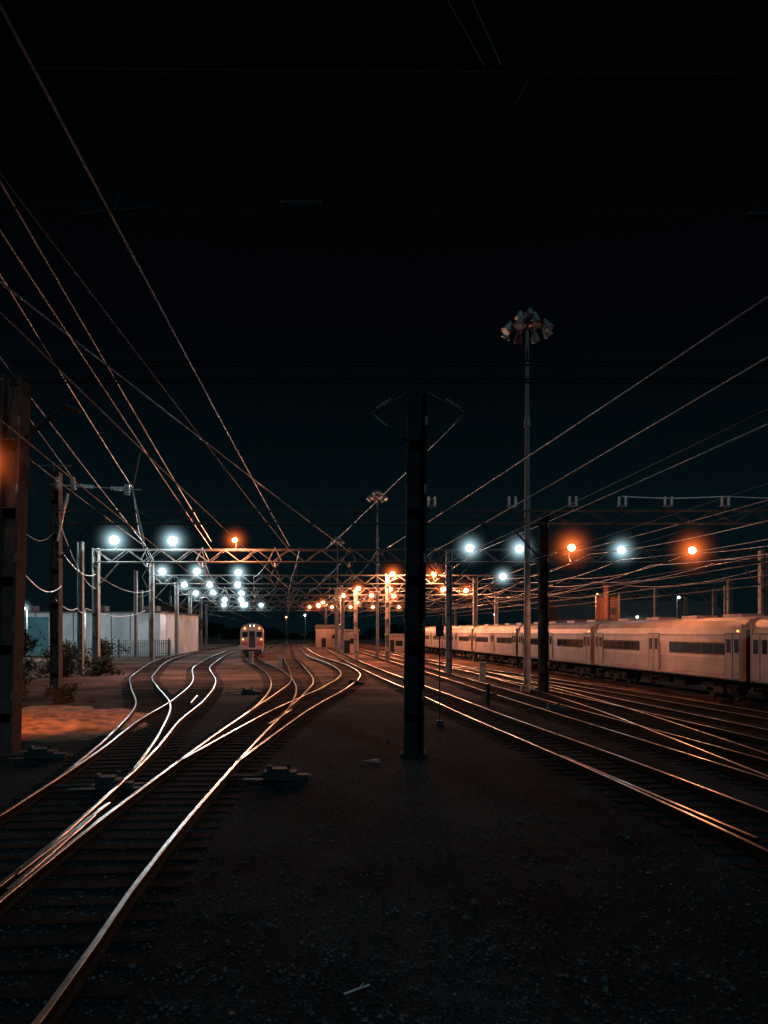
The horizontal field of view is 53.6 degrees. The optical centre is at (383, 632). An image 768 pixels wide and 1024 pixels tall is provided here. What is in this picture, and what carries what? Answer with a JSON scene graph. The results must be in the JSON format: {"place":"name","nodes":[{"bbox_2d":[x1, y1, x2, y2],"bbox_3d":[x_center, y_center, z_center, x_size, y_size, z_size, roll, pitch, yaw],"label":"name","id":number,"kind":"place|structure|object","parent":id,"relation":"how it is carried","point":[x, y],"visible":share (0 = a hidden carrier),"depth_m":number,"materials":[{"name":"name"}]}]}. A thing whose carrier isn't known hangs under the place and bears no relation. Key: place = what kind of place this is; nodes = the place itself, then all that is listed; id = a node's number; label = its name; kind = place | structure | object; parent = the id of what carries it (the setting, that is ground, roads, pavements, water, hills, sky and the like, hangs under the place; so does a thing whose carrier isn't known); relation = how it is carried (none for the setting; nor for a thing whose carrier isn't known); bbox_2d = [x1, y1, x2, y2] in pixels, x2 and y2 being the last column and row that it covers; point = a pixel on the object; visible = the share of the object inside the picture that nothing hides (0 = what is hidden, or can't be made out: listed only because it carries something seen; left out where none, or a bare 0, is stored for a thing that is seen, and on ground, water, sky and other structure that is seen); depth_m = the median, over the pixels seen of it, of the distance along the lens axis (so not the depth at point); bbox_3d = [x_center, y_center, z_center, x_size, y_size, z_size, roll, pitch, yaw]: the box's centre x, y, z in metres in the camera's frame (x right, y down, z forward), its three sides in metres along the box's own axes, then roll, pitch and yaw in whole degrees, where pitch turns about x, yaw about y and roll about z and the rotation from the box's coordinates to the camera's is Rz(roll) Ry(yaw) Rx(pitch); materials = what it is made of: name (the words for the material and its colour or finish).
{"place":"outdoors","nodes":[
{"label":"outdoors","id":0,"kind":"place"},
{"bbox_2d":[25,607,28,658],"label":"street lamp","id":1,"kind":"object","parent":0,"point":[27,626],"visible":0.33,"depth_m":94.87,"materials":[{"name":"metal"}]},
{"bbox_2d":[84,611,85,655],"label":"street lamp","id":2,"kind":"object","parent":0,"point":[85,631],"visible":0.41,"depth_m":97.84,"materials":[{"name":"metal"}]},
{"bbox_2d":[0,633,767,1023],"bbox_3d":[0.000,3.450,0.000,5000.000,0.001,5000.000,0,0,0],"label":"ground","id":3,"kind":"structure","parent":0,"point":[236,673],"depth_m":10.63,"materials":[{"name":"black gravel"}]},
{"bbox_2d":[22,663,34,700],"bbox_3d":[-19.125,2.339,38.195,3.325,2.325,2.810,0,0,0],"label":"shrub","id":4,"kind":"object","parent":3,"relation":"on","point":[25,692],"visible":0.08,"depth_m":38.00,"materials":[{"name":"green plant"}]},
{"bbox_2d":[23,626,45,674],"bbox_3d":[-20.377,1.595,40.526,4.653,3.925,3.055,0,0,-40],"label":"shrub","id":5,"kind":"object","parent":3,"relation":"on","point":[31,645],"visible":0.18,"depth_m":41.05,"materials":[{"name":"green plant"}]},
{"bbox_2d":[0,744,71,760],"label":"switch machine","id":6,"kind":"object","parent":3,"relation":"on","point":[32,752],"visible":1,"depth_m":20.47,"materials":[{"name":"metal"}]},
{"bbox_2d":[32,645,82,677],"bbox_3d":[-24.532,2.256,57.770,3.520,2.582,3.551,0,0,33],"label":"shrub","id":7,"kind":"object","parent":3,"relation":"on","point":[69,663],"visible":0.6,"depth_m":57.48,"materials":[{"name":"green plant"}]},
{"bbox_2d":[44,641,90,672],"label":"shrub","id":8,"kind":"object","parent":3,"relation":"on","point":[65,645],"visible":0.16,"depth_m":65.98,"materials":[{"name":"green plant"}]},
{"bbox_2d":[43,678,99,703],"bbox_3d":[-15.298,2.865,37.047,2.637,1.256,1.609,0,0,-23],"label":"shrub","id":9,"kind":"object","parent":3,"relation":"on","point":[66,695],"visible":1,"depth_m":36.85,"materials":[{"name":"green plant"}]},
{"bbox_2d":[76,541,83,673],"bbox_3d":[-25.000,-2.000,62.600,0.567,10.900,0.567,0,0,0],"label":"catenary post","id":10,"kind":"object","parent":3,"relation":"on","point":[80,599],"visible":0.96,"depth_m":62.58,"materials":[{"name":"metal"}]},
{"bbox_2d":[21,705,148,742],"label":"dirt bank","id":11,"kind":"structure","parent":3,"relation":"on","point":[51,723],"depth_m":27.44,"materials":[{"name":"brown soil"}]},
{"bbox_2d":[79,654,124,676],"bbox_3d":[-22.245,2.592,60.169,3.136,1.940,3.171,0,0,0],"label":"shrub","id":12,"kind":"object","parent":3,"relation":"on","point":[98,664],"visible":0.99,"depth_m":59.67,"materials":[{"name":"green plant"}]},
{"bbox_2d":[88,636,130,660],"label":"shrub","id":13,"kind":"object","parent":3,"relation":"on","point":[107,648],"visible":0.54,"depth_m":83.61,"materials":[{"name":"green plant"}]},
{"bbox_2d":[24,606,199,655],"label":"white warehouse","id":14,"kind":"structure","parent":3,"relation":"on","point":[120,628],"depth_m":112.00,"materials":[{"name":"metal"}]},
{"bbox_2d":[65,638,170,657],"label":"slatted fence","id":15,"kind":"object","parent":3,"relation":"on","point":[167,643],"visible":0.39,"depth_m":103.39,"materials":[{"name":"metal"}]},
{"bbox_2d":[133,571,138,657],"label":"catenary post","id":16,"kind":"object","parent":3,"relation":"on","point":[136,615],"visible":0.84,"depth_m":100.98,"materials":[{"name":"metal"}]},
{"bbox_2d":[0,639,273,896],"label":"railway track","id":17,"kind":"structure","parent":3,"relation":"on","point":[25,803],"depth_m":17.96,"materials":[{"name":"silver metal"}]},
{"bbox_2d":[140,590,142,610],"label":"catenary post","id":18,"kind":"object","parent":3,"relation":"on","point":[141,602],"visible":0.36,"depth_m":118.98,"materials":[{"name":"metal"}]},
{"bbox_2d":[0,640,297,1023],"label":"railway track","id":19,"kind":"structure","parent":3,"relation":"on","point":[58,1004],"depth_m":10.71,"materials":[{"name":"silver metal"}]},
{"bbox_2d":[240,623,263,655],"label":"commuter train","id":20,"kind":"object","parent":19,"relation":"on","point":[251,637],"visible":0.99,"depth_m":100.44,"materials":[{"name":"silver metal"}]},
{"bbox_2d":[61,643,239,774],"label":"railway track","id":21,"kind":"structure","parent":3,"relation":"on","point":[116,731],"depth_m":28.97,"materials":[{"name":"silver metal"}]},
{"bbox_2d":[159,601,204,632],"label":"tree","id":22,"kind":"object","parent":3,"relation":"on","point":[181,610],"visible":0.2,"depth_m":148.96,"materials":[{"name":"green plant"}]},
{"bbox_2d":[224,687,259,694],"bbox_3d":[-7.842,3.252,42.147,1.951,0.405,0.780,0,0,-6],"label":"switch machine","id":23,"kind":"object","parent":3,"relation":"on","point":[244,691],"visible":0.98,"depth_m":41.84,"materials":[{"name":"metal"}]},
{"bbox_2d":[228,763,310,781],"bbox_3d":[-2.726,3.252,17.780,1.951,0.405,0.780,0,0,0],"label":"switch machine","id":24,"kind":"object","parent":3,"relation":"on","point":[271,773],"visible":0.92,"depth_m":17.47,"materials":[{"name":"metal"}]},
{"bbox_2d":[180,641,360,765],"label":"railway track","id":25,"kind":"structure","parent":3,"relation":"on","point":[244,759],"depth_m":27.36,"materials":[{"name":"silver metal"}]},
{"bbox_2d":[244,643,313,714],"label":"railway track","id":26,"kind":"structure","parent":3,"relation":"on","point":[275,695],"depth_m":41.82,"materials":[{"name":"silver metal"}]},
{"bbox_2d":[84,650,485,680],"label":"signal cabinets","id":27,"kind":"object","parent":3,"relation":"on","point":[482,671],"visible":0.84,"depth_m":69.94,"materials":[{"name":"metal"}]},
{"bbox_2d":[315,624,339,646],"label":"trackside hut","id":28,"kind":"object","parent":3,"relation":"on","point":[325,635],"visible":0.6,"depth_m":172.50,"materials":[{"name":"concrete"}]},
{"bbox_2d":[198,618,472,639],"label":"distant tree line","id":29,"kind":"object","parent":3,"relation":"on","point":[214,629],"visible":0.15,"depth_m":354.45,"materials":[{"name":"black plant"}]},
{"bbox_2d":[334,589,336,648],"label":"catenary post","id":30,"kind":"object","parent":3,"relation":"on","point":[335,620],"visible":0.81,"depth_m":159.98,"materials":[{"name":"metal"}]},
{"bbox_2d":[330,537,344,648],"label":"mast light","id":31,"kind":"object","parent":3,"relation":"on","point":[341,542],"visible":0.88,"depth_m":151.84,"materials":[{"name":"metal"}]},
{"bbox_2d":[341,598,343,655],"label":"catenary post","id":32,"kind":"object","parent":3,"relation":"on","point":[342,631],"visible":0.92,"depth_m":111.98,"materials":[{"name":"metal"}]},
{"bbox_2d":[344,629,359,652],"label":"trackside hut","id":33,"kind":"object","parent":3,"relation":"on","point":[348,640],"visible":0.66,"depth_m":125.25,"materials":[{"name":"concrete"}]},
{"bbox_2d":[340,678,363,684],"bbox_3d":[-2.342,3.252,50.147,1.951,0.405,0.780,0,0,-6],"label":"switch machine","id":34,"kind":"object","parent":3,"relation":"on","point":[350,682],"visible":0.94,"depth_m":49.83,"materials":[{"name":"metal"}]},
{"bbox_2d":[343,983,369,995],"bbox_3d":[-0.270,3.400,7.239,0.285,0.047,0.063,0,0,-34],"label":"fallen stick","id":35,"kind":"object","parent":3,"relation":"on","point":[354,990],"visible":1,"depth_m":7.21,"materials":[{"name":"brown wood"}]},
{"bbox_2d":[361,759,379,762],"bbox_3d":[-0.289,3.391,20.053,0.539,0.052,0.370,0,0,22],"label":"scrap debris","id":36,"kind":"object","parent":3,"relation":"on","point":[373,760],"visible":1,"depth_m":19.97,"materials":[{"name":"metal"}]},
{"bbox_2d":[205,603,537,644],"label":"catenary gantry","id":37,"kind":"object","parent":3,"relation":"on","point":[442,616],"visible":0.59,"depth_m":204.97,"materials":[{"name":"metal"}]},
{"bbox_2d":[366,490,388,656],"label":"mast light","id":38,"kind":"object","parent":3,"relation":"on","point":[376,494],"visible":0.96,"depth_m":103.86,"materials":[{"name":"metal"}]},
{"bbox_2d":[5,695,758,892],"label":"guard rails","id":39,"kind":"object","parent":3,"relation":"on","point":[46,854],"visible":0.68,"depth_m":12.71,"materials":[{"name":"silver metal"}]},
{"bbox_2d":[0,659,767,1023],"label":"timber sleepers","id":40,"kind":"object","parent":3,"relation":"on","point":[108,761],"visible":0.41,"depth_m":16.71},
{"bbox_2d":[51,771,144,790],"bbox_3d":[-6.349,3.252,16.729,1.951,0.405,0.780,0,0,-9],"label":"switch machine","id":41,"kind":"object","parent":40,"relation":"on","point":[106,782],"visible":0.83,"depth_m":16.47,"materials":[{"name":"metal"}]},
{"bbox_2d":[359,649,767,786],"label":"railway track","id":42,"kind":"structure","parent":40,"relation":"on","point":[740,774],"depth_m":24.24,"materials":[{"name":"metal"}]},
{"bbox_2d":[359,645,767,745],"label":"railway track","id":43,"kind":"structure","parent":40,"relation":"on","point":[756,740],"depth_m":31.23,"materials":[{"name":"metal"}]},
{"bbox_2d":[486,673,767,777],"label":"railway track","id":44,"kind":"structure","parent":40,"relation":"on","point":[707,754],"depth_m":24.99,"materials":[{"name":"metal"}]},
{"bbox_2d":[0,360,767,756],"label":"catenary gantry","id":45,"kind":"object","parent":3,"relation":"on","point":[14,416],"visible":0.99,"depth_m":21.27,"materials":[{"name":"metal"}]},
{"bbox_2d":[23,404,79,497],"bbox_3d":[-9.279,-5.052,21.200,1.608,2.627,0.140,0,0,0],"label":"bracket arm","id":46,"kind":"object","parent":45,"relation":"attached to","point":[45,421],"visible":1,"depth_m":21.17},
{"bbox_2d":[371,392,465,442],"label":"bracket arms","id":47,"kind":"object","parent":45,"relation":"attached to","point":[433,437],"visible":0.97,"depth_m":21.08},
{"bbox_2d":[0,0,767,104],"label":"cross span beam","id":48,"kind":"structure","parent":3,"relation":"on","point":[484,32],"depth_m":9.18,"materials":[{"name":"metal"}]},
{"bbox_2d":[0,281,349,615],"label":"overhead line","id":49,"kind":"object","parent":48,"relation":"hanging from","point":[26,302],"visible":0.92,"depth_m":21.73,"materials":[{"name":"metal"}]},
{"bbox_2d":[0,192,767,218],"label":"cross span beam","id":50,"kind":"structure","parent":3,"relation":"on","point":[753,215],"depth_m":12.39,"materials":[{"name":"metal"}]},
{"bbox_2d":[390,634,403,651],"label":"trackside shed","id":51,"kind":"structure","parent":3,"relation":"on","point":[396,642],"depth_m":130.00,"materials":[{"name":"concrete"}]},
{"bbox_2d":[48,472,767,694],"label":"catenary gantry","id":52,"kind":"object","parent":3,"relation":"on","point":[57,554],"visible":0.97,"depth_m":41.67,"materials":[{"name":"metal"}]},
{"bbox_2d":[37,454,144,541],"bbox_3d":[-15.975,-7.346,41.360,5.851,4.814,0.440,0,0,0],"label":"insulator assembly","id":53,"kind":"object","parent":52,"relation":"attached to","point":[87,486],"visible":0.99,"depth_m":41.36,"materials":[{"name":"metal"}]},
{"bbox_2d":[0,357,233,618],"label":"overhead line","id":54,"kind":"object","parent":52,"relation":"hanging from","point":[97,484],"visible":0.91,"depth_m":34.75,"materials":[{"name":"metal"}]},
{"bbox_2d":[0,180,250,616],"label":"overhead line","id":55,"kind":"object","parent":52,"relation":"hanging from","point":[17,211],"visible":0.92,"depth_m":17.64,"materials":[{"name":"metal"}]},
{"bbox_2d":[322,296,767,618],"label":"overhead line","id":56,"kind":"object","parent":52,"relation":"hanging from","point":[745,311],"visible":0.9,"depth_m":19.53,"materials":[{"name":"metal"}]},
{"bbox_2d":[566,543,574,561],"bbox_3d":[10.100,-4.550,40.900,4.600,4.600,4.600,0,0,0],"label":"yard floodlight","id":57,"kind":"object","parent":52,"relation":"hanging from","point":[569,546],"visible":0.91,"depth_m":40.95,"materials":[{"name":"glass"}]},
{"bbox_2d":[427,496,730,509],"bbox_3d":[12.050,-7.025,41.400,19.440,0.750,0.250,0,0,0],"label":"insulator row","id":58,"kind":"object","parent":52,"relation":"attached to","point":[576,503],"visible":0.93,"depth_m":41.35,"materials":[{"name":"ceramic"}]},
{"bbox_2d":[685,546,695,564],"bbox_3d":[16.600,-4.400,40.900,4.600,4.600,4.600,0,0,0],"label":"yard floodlight","id":59,"kind":"object","parent":52,"relation":"hanging from","point":[690,550],"visible":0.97,"depth_m":41.00,"materials":[{"name":"metal"}]},
{"bbox_2d":[199,598,652,647],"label":"catenary gantry","id":60,"kind":"object","parent":3,"relation":"on","point":[455,613],"visible":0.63,"depth_m":169.63,"materials":[{"name":"metal"}]},
{"bbox_2d":[92,547,767,673],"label":"catenary gantry","id":61,"kind":"object","parent":3,"relation":"on","point":[762,590],"visible":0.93,"depth_m":61.77,"materials":[{"name":"metal"}]},
{"bbox_2d":[110,535,119,549],"bbox_3d":[-21.700,-7.400,61.100,5.800,5.800,5.800,0,0,0],"label":"yard floodlight","id":62,"kind":"object","parent":61,"relation":"hanging from","point":[114,539],"visible":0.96,"depth_m":60.98,"materials":[{"name":"glass"}]},
{"bbox_2d":[0,3,289,617],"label":"overhead line","id":63,"kind":"object","parent":61,"relation":"hanging from","point":[71,140],"visible":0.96,"depth_m":12.13,"materials":[{"name":"metal"}]},
{"bbox_2d":[168,536,177,550],"bbox_3d":[-17.000,-7.350,61.100,5.800,5.800,5.800,0,0,0],"label":"yard floodlight","id":64,"kind":"object","parent":61,"relation":"hanging from","point":[172,540],"visible":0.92,"depth_m":60.96,"materials":[{"name":"glass"}]},
{"bbox_2d":[466,544,473,557],"bbox_3d":[6.900,-6.750,61.100,5.400,5.400,5.400,0,0,0],"label":"yard floodlight","id":65,"kind":"object","parent":61,"relation":"hanging from","point":[469,548],"visible":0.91,"depth_m":60.99,"materials":[{"name":"glass"}]},
{"bbox_2d":[515,545,522,557],"bbox_3d":[10.900,-6.700,61.100,5.400,5.400,5.400,0,0,0],"label":"yard floodlight","id":66,"kind":"object","parent":61,"relation":"hanging from","point":[518,548],"visible":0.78,"depth_m":60.99,"materials":[{"name":"glass"}]},
{"bbox_2d":[359,423,767,616],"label":"overhead line","id":67,"kind":"object","parent":61,"relation":"hanging from","point":[615,492],"visible":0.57,"depth_m":32.10,"materials":[{"name":"metal"}]},
{"bbox_2d":[617,546,624,559],"bbox_3d":[19.100,-6.600,61.100,5.400,5.400,5.400,0,0,0],"label":"yard floodlight","id":68,"kind":"object","parent":61,"relation":"hanging from","point":[618,548],"visible":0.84,"depth_m":61.02,"materials":[{"name":"glass"}]},
{"bbox_2d":[188,585,691,650],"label":"catenary gantry","id":69,"kind":"object","parent":3,"relation":"on","point":[685,601],"visible":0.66,"depth_m":140.97,"materials":[{"name":"metal"}]},
{"bbox_2d":[0,274,767,616],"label":"feeder cables","id":70,"kind":"object","parent":69,"relation":"hanging from","point":[492,582],"visible":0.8,"depth_m":55.25,"materials":[{"name":"metal"}]},
{"bbox_2d":[436,612,443,725],"bbox_3d":[2.050,1.350,28.000,0.300,4.200,0.250,0,0,0],"label":"marker pole","id":71,"kind":"object","parent":3,"relation":"on","point":[439,633],"visible":1,"depth_m":27.93,"materials":[{"name":"metal"}]},
{"bbox_2d":[148,563,734,661],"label":"catenary gantry","id":72,"kind":"object","parent":3,"relation":"on","point":[475,584],"visible":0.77,"depth_m":88.80,"materials":[{"name":"metal"}]},
{"bbox_2d":[159,568,165,576],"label":"yard floodlight","id":73,"kind":"object","parent":72,"relation":"hanging from","point":[162,571],"visible":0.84,"depth_m":87.97,"materials":[{"name":"glass"}]},
{"bbox_2d":[194,568,199,577],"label":"yard floodlight","id":74,"kind":"object","parent":72,"relation":"hanging from","point":[196,570],"visible":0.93,"depth_m":87.95,"materials":[{"name":"glass"}]},
{"bbox_2d":[235,569,241,576],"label":"yard floodlight","id":75,"kind":"object","parent":72,"relation":"hanging from","point":[238,572],"visible":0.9,"depth_m":87.97,"materials":[{"name":"glass"}]},
{"bbox_2d":[500,573,505,582],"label":"yard floodlight","id":76,"kind":"object","parent":72,"relation":"hanging from","point":[503,576],"visible":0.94,"depth_m":87.99,"materials":[{"name":"glass"}]},
{"bbox_2d":[339,356,767,617],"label":"overhead line","id":77,"kind":"object","parent":72,"relation":"hanging from","point":[608,451],"visible":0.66,"depth_m":25.04,"materials":[{"name":"metal"}]},
{"bbox_2d":[381,500,767,618],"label":"overhead line","id":78,"kind":"object","parent":72,"relation":"hanging from","point":[626,538],"visible":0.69,"depth_m":47.08,"materials":[{"name":"metal"}]},
{"bbox_2d":[174,580,721,654],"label":"catenary gantry","id":79,"kind":"object","parent":3,"relation":"on","point":[714,594],"visible":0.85,"depth_m":114.97,"materials":[{"name":"metal"}]},
{"bbox_2d":[185,750,750,1014],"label":"pale pebbles","id":80,"kind":"object","parent":3,"relation":"on","point":[391,1005],"visible":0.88,"depth_m":7.75,"materials":[{"name":"stone"}]},
{"bbox_2d":[485,684,496,704],"bbox_3d":[5.043,2.950,35.800,0.526,1.000,0.240,0,0,0],"label":"switch stand","id":81,"kind":"object","parent":3,"relation":"on","point":[488,693],"visible":1,"depth_m":35.72,"materials":[{"name":"black metal"}]},
{"bbox_2d":[501,308,553,691],"bbox_3d":[8.300,-7.563,44.000,3.113,22.026,3.113,0,0,0],"label":"mast light","id":82,"kind":"object","parent":3,"relation":"on","point":[526,319],"visible":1,"depth_m":43.86,"materials":[{"name":"metal"}]},
{"bbox_2d":[311,640,767,863],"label":"railway track","id":83,"kind":"structure","parent":3,"relation":"on","point":[757,851],"depth_m":17.39,"materials":[{"name":"metal"}]},
{"bbox_2d":[525,702,568,711],"bbox_3d":[7.058,3.252,33.147,1.951,0.405,0.780,0,0,-6],"label":"switch machine","id":84,"kind":"object","parent":3,"relation":"on","point":[553,707],"visible":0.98,"depth_m":32.84,"materials":[{"name":"metal"}]},
{"bbox_2d":[368,643,767,708],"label":"railway track","id":85,"kind":"structure","parent":3,"relation":"on","point":[695,694],"depth_m":46.69,"materials":[{"name":"metal"}]},
{"bbox_2d":[425,626,455,654],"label":"passenger coach","id":86,"kind":"object","parent":85,"relation":"on","point":[431,641],"visible":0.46,"depth_m":113.01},
{"bbox_2d":[473,623,533,666],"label":"passenger coach","id":87,"kind":"object","parent":85,"relation":"on","point":[495,642],"visible":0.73,"depth_m":76.82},
{"bbox_2d":[518,620,612,677],"bbox_3d":[14.803,1.185,61.048,3.268,4.130,17.720,0,0,-7],"label":"passenger coach","id":88,"kind":"object","parent":85,"relation":"on","point":[571,644],"visible":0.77,"depth_m":57.00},
{"bbox_2d":[375,650,767,723],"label":"railway track","id":89,"kind":"structure","parent":3,"relation":"on","point":[732,714],"depth_m":38.35,"materials":[{"name":"metal"}]},
{"bbox_2d":[549,601,723,621],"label":"brick depot building","id":90,"kind":"structure","parent":3,"relation":"on","point":[695,608],"depth_m":185.05,"materials":[{"name":"brick"}]},
{"bbox_2d":[654,588,657,616],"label":"catenary post","id":91,"kind":"object","parent":3,"relation":"on","point":[656,603],"visible":0.4,"depth_m":94.90,"materials":[{"name":"metal"}]},
{"bbox_2d":[724,585,726,613],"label":"catenary post","id":92,"kind":"object","parent":3,"relation":"on","point":[725,602],"visible":0.24,"depth_m":99.98,"materials":[{"name":"metal"}]},
{"bbox_2d":[0,0,767,632],"label":"sky","id":93,"kind":"structure","parent":0,"point":[230,285],"materials":[{"name":"black"}]},
{"bbox_2d":[443,625,489,658],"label":"passenger coach","id":94,"kind":"object","parent":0,"point":[462,640],"visible":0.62,"depth_m":93.52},
{"bbox_2d":[594,585,625,620],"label":"brick tower","id":95,"kind":"structure","parent":0,"point":[607,609],"depth_m":126.30,"materials":[{"name":"brick"}]},
{"bbox_2d":[594,614,767,699],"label":"passenger coach","id":96,"kind":"object","parent":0,"point":[711,654],"visible":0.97,"depth_m":40.39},
{"bbox_2d":[750,617,767,697],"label":"passenger coach","id":97,"kind":"object","parent":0,"point":[759,651],"visible":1,"depth_m":33.37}
]}

